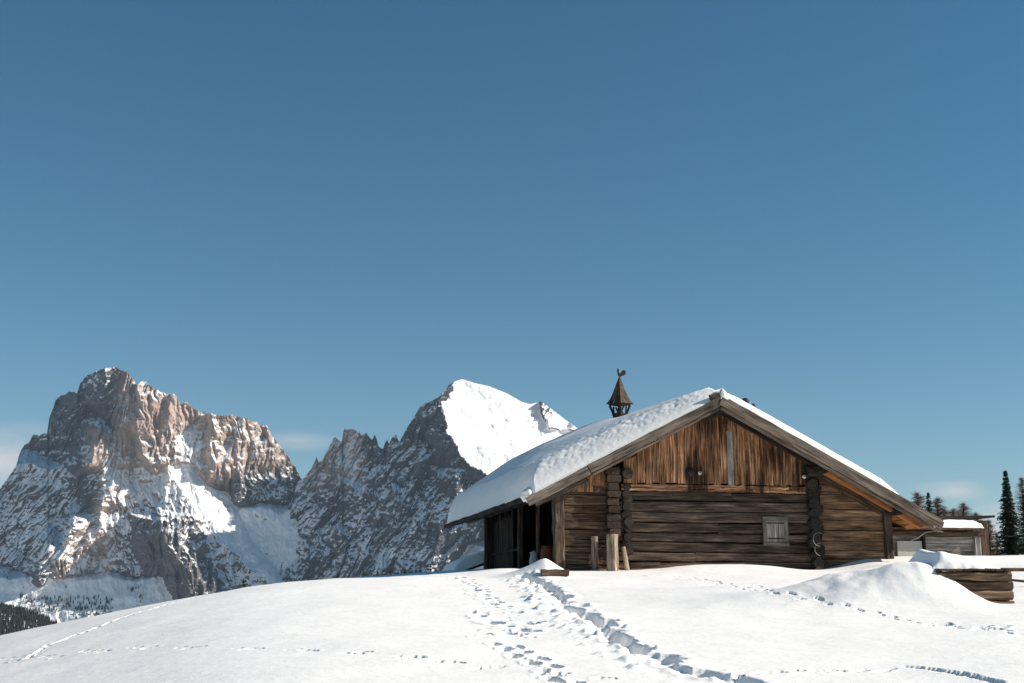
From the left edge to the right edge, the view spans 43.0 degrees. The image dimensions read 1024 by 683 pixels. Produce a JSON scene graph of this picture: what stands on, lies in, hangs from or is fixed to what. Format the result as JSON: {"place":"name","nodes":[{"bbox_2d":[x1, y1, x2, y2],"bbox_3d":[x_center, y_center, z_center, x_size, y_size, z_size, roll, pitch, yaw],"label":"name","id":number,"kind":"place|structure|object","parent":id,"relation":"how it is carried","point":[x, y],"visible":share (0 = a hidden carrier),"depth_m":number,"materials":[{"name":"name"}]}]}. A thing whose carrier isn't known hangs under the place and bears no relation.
{"place":"outdoors","nodes":[
{"label":"outdoors","id":0,"kind":"place"},
{"bbox_2d":[0,366,302,622],"bbox_3d":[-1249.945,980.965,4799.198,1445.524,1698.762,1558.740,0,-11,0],"label":"rocky mountain","id":1,"kind":"structure","parent":0,"point":[117,485],"depth_m":4501.80,"materials":[{"name":"grey stone"}]},
{"bbox_2d":[20,585,236,618],"bbox_3d":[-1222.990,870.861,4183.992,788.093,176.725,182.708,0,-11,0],"label":"mountain forest","id":2,"kind":"object","parent":1,"relation":"on","point":[67,602],"visible":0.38,"depth_m":4223.33,"materials":[{"name":"green plant"}]},
{"bbox_2d":[280,379,577,581],"bbox_3d":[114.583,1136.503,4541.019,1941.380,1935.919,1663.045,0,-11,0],"label":"snow peak","id":3,"kind":"structure","parent":0,"point":[360,504],"depth_m":4347.46,"materials":[{"name":"grey stone"}]},
{"bbox_2d":[0,555,1023,682],"bbox_3d":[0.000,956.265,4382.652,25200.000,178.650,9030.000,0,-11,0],"label":"ground","id":4,"kind":"structure","parent":0,"point":[899,619],"depth_m":17.41,"materials":[{"name":"white snow"}]},
{"bbox_2d":[0,602,58,634],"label":"forest","id":5,"kind":"object","parent":4,"relation":"on","point":[18,615],"visible":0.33,"depth_m":2400.05,"materials":[{"name":"green plant"}]},
{"bbox_2d":[466,563,483,569],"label":"shed","id":6,"kind":"structure","parent":4,"relation":"on","point":[477,566],"depth_m":42.64,"materials":[{"name":"black wood"}]},
{"bbox_2d":[442,550,483,570],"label":"snowdrift","id":7,"kind":"structure","parent":6,"relation":"on","point":[470,561],"depth_m":42.90,"materials":[{"name":"white snow"}]},
{"bbox_2d":[529,550,537,564],"bbox_3d":[0.566,5.697,33.824,0.230,0.520,0.226,2,-11,-12],"label":"milk can","id":8,"kind":"object","parent":4,"relation":"on","point":[533,557],"visible":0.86,"depth_m":33.77,"materials":[{"name":"paint"}]},
{"bbox_2d":[540,546,553,562],"bbox_3d":[0.903,5.572,33.400,0.360,0.640,0.360,2,-11,-12],"label":"barrel","id":9,"kind":"object","parent":4,"relation":"on","point":[546,552],"visible":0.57,"depth_m":33.29,"materials":[{"name":"red paint"}]},
{"bbox_2d":[540,569,568,575],"bbox_3d":[0.932,5.015,28.216,0.604,0.146,0.238,2,-11,-8],"label":"wood block","id":10,"kind":"object","parent":4,"relation":"on","point":[556,572],"depth_m":28.12,"materials":[{"name":"brown wood"}]},
{"bbox_2d":[591,536,598,570],"bbox_3d":[2.027,5.404,31.784,0.181,1.267,0.210,2,-11,-12],"label":"wooden post","id":11,"kind":"object","parent":4,"relation":"on","point":[594,555],"visible":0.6,"depth_m":31.77,"materials":[{"name":"brown wood"}]},
{"bbox_2d":[606,534,618,570],"bbox_3d":[2.449,5.346,31.600,0.300,1.314,0.353,2,-11,-12],"label":"wooden post","id":12,"kind":"object","parent":4,"relation":"on","point":[612,559],"visible":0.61,"depth_m":31.55,"materials":[{"name":"beige wood"}]},
{"bbox_2d":[621,547,629,570],"bbox_3d":[2.794,5.468,31.692,0.119,0.928,0.348,8,-14,-34],"label":"wooden post","id":13,"kind":"object","parent":4,"relation":"on","point":[625,558],"visible":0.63,"depth_m":31.72,"materials":[{"name":"beige wood"}]},
{"bbox_2d":[631,563,743,569],"bbox_3d":[4.378,5.614,32.225,2.955,0.239,0.094,3,-12,-12],"label":"loose plank","id":14,"kind":"object","parent":4,"relation":"on","point":[648,568],"visible":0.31,"depth_m":31.93,"materials":[{"name":"brown wood"}]},
{"bbox_2d":[630,562,659,567],"bbox_3d":[3.277,5.503,32.036,0.758,0.140,0.112,2,-11,-12],"label":"loose plank","id":15,"kind":"object","parent":14,"relation":"on","point":[645,564],"visible":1,"depth_m":31.99,"materials":[{"name":"brown wood"}]},
{"bbox_2d":[444,369,943,569],"bbox_3d":[4.277,4.043,38.807,10.926,7.277,13.580,2,-11,-12],"label":"log hut","id":16,"kind":"object","parent":4,"relation":"on","point":[716,479],"visible":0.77,"depth_m":32.89,"materials":[{"name":"brown wood"}]},
{"bbox_2d":[520,487,531,501],"bbox_3d":[0.403,3.717,31.449,0.450,0.381,0.795,0,-11,0],"label":"snow lump","id":17,"kind":"object","parent":16,"relation":"on","point":[526,492],"visible":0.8,"depth_m":31.21,"materials":[{"name":"white snow"}]},
{"bbox_2d":[447,387,898,523],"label":"roof snow","id":18,"kind":"structure","parent":16,"relation":"on","point":[543,466],"depth_m":32.87,"materials":[{"name":"white snow"}]},
{"bbox_2d":[762,516,788,545],"bbox_3d":[6.677,4.806,32.927,0.690,0.746,0.064,2,-11,-12],"label":"window","id":19,"kind":"structure","parent":16,"relation":"in","point":[775,529],"depth_m":32.91,"materials":[{"name":"grey wood"}]},
{"bbox_2d":[912,491,935,514],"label":"larch tree","id":20,"kind":"object","parent":4,"relation":"on","point":[919,501],"visible":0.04,"depth_m":149.19,"materials":[{"name":"brown plant"}]},
{"bbox_2d":[925,491,934,513],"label":"spruce tree","id":21,"kind":"object","parent":4,"relation":"on","point":[928,503],"visible":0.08,"depth_m":132.21,"materials":[{"name":"green plant"}]},
{"bbox_2d":[892,527,987,555],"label":"wooden shed","id":22,"kind":"structure","parent":4,"relation":"on","point":[958,541],"depth_m":35.17,"materials":[{"name":"brown wood"}]},
{"bbox_2d":[897,541,921,555],"bbox_3d":[10.697,5.970,34.887,0.720,1.220,0.030,2,-11,-12],"label":"door","id":23,"kind":"structure","parent":22,"relation":"in","point":[904,548],"depth_m":34.94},
{"bbox_2d":[926,519,983,527],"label":"snow","id":24,"kind":"structure","parent":22,"relation":"on","point":[949,523],"depth_m":35.26,"materials":[{"name":"white snow"}]},
{"bbox_2d":[926,497,955,515],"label":"larch tree","id":25,"kind":"object","parent":4,"relation":"on","point":[939,510],"visible":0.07,"depth_m":137.06,"materials":[{"name":"brown plant"}]},
{"bbox_2d":[945,507,960,515],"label":"larch tree","id":26,"kind":"object","parent":4,"relation":"on","point":[952,512],"visible":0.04,"depth_m":127.03,"materials":[{"name":"brown plant"}]},
{"bbox_2d":[937,515,994,555],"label":"shed","id":27,"kind":"structure","parent":4,"relation":"on","point":[985,545],"depth_m":40.66,"materials":[{"name":"brown wood"}]},
{"bbox_2d":[935,568,1014,603],"bbox_3d":[7.145,3.951,20.807,1.233,0.725,1.402,1,-11,-6],"label":"log trough","id":28,"kind":"object","parent":4,"relation":"on","point":[991,584],"visible":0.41,"depth_m":20.22,"materials":[{"name":"brown wood"}]},
{"bbox_2d":[908,549,999,568],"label":"trough snow","id":29,"kind":"structure","parent":28,"relation":"on","point":[940,560],"depth_m":20.44,"materials":[{"name":"white snow"}]},
{"bbox_2d":[954,501,999,548],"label":"larch tree","id":30,"kind":"object","parent":4,"relation":"on","point":[963,507],"visible":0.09,"depth_m":131.00,"materials":[{"name":"brown plant"}]},
{"bbox_2d":[986,519,998,555],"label":"larch tree","id":31,"kind":"object","parent":4,"relation":"on","point":[991,543],"visible":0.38,"depth_m":122.54,"materials":[{"name":"brown plant"}]},
{"bbox_2d":[993,533,1001,555],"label":"larch tree","id":32,"kind":"object","parent":4,"relation":"on","point":[995,541],"visible":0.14,"depth_m":126.49,"materials":[{"name":"brown plant"}]},
{"bbox_2d":[990,471,1023,555],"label":"spruce tree","id":33,"kind":"object","parent":4,"relation":"on","point":[1009,521],"visible":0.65,"depth_m":116.83,"materials":[{"name":"green plant"}]},
{"bbox_2d":[1005,568,1023,582],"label":"snowed fence","id":34,"kind":"object","parent":4,"relation":"on","point":[1017,569],"visible":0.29,"depth_m":23.76,"materials":[{"name":"brown wood"}]},
{"bbox_2d":[1013,490,1023,554],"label":"spruce tree","id":35,"kind":"object","parent":4,"relation":"on","point":[1021,546],"visible":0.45,"depth_m":111.06,"materials":[{"name":"green plant"}]},
{"bbox_2d":[1014,476,1023,554],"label":"larch tree","id":36,"kind":"object","parent":4,"relation":"on","point":[1021,485],"visible":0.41,"depth_m":120.51,"materials":[{"name":"plant"}]},
{"bbox_2d":[0,0,1023,554],"label":"sky","id":37,"kind":"structure","parent":0,"point":[308,221],"materials":[{"name":"blue"}]}
]}

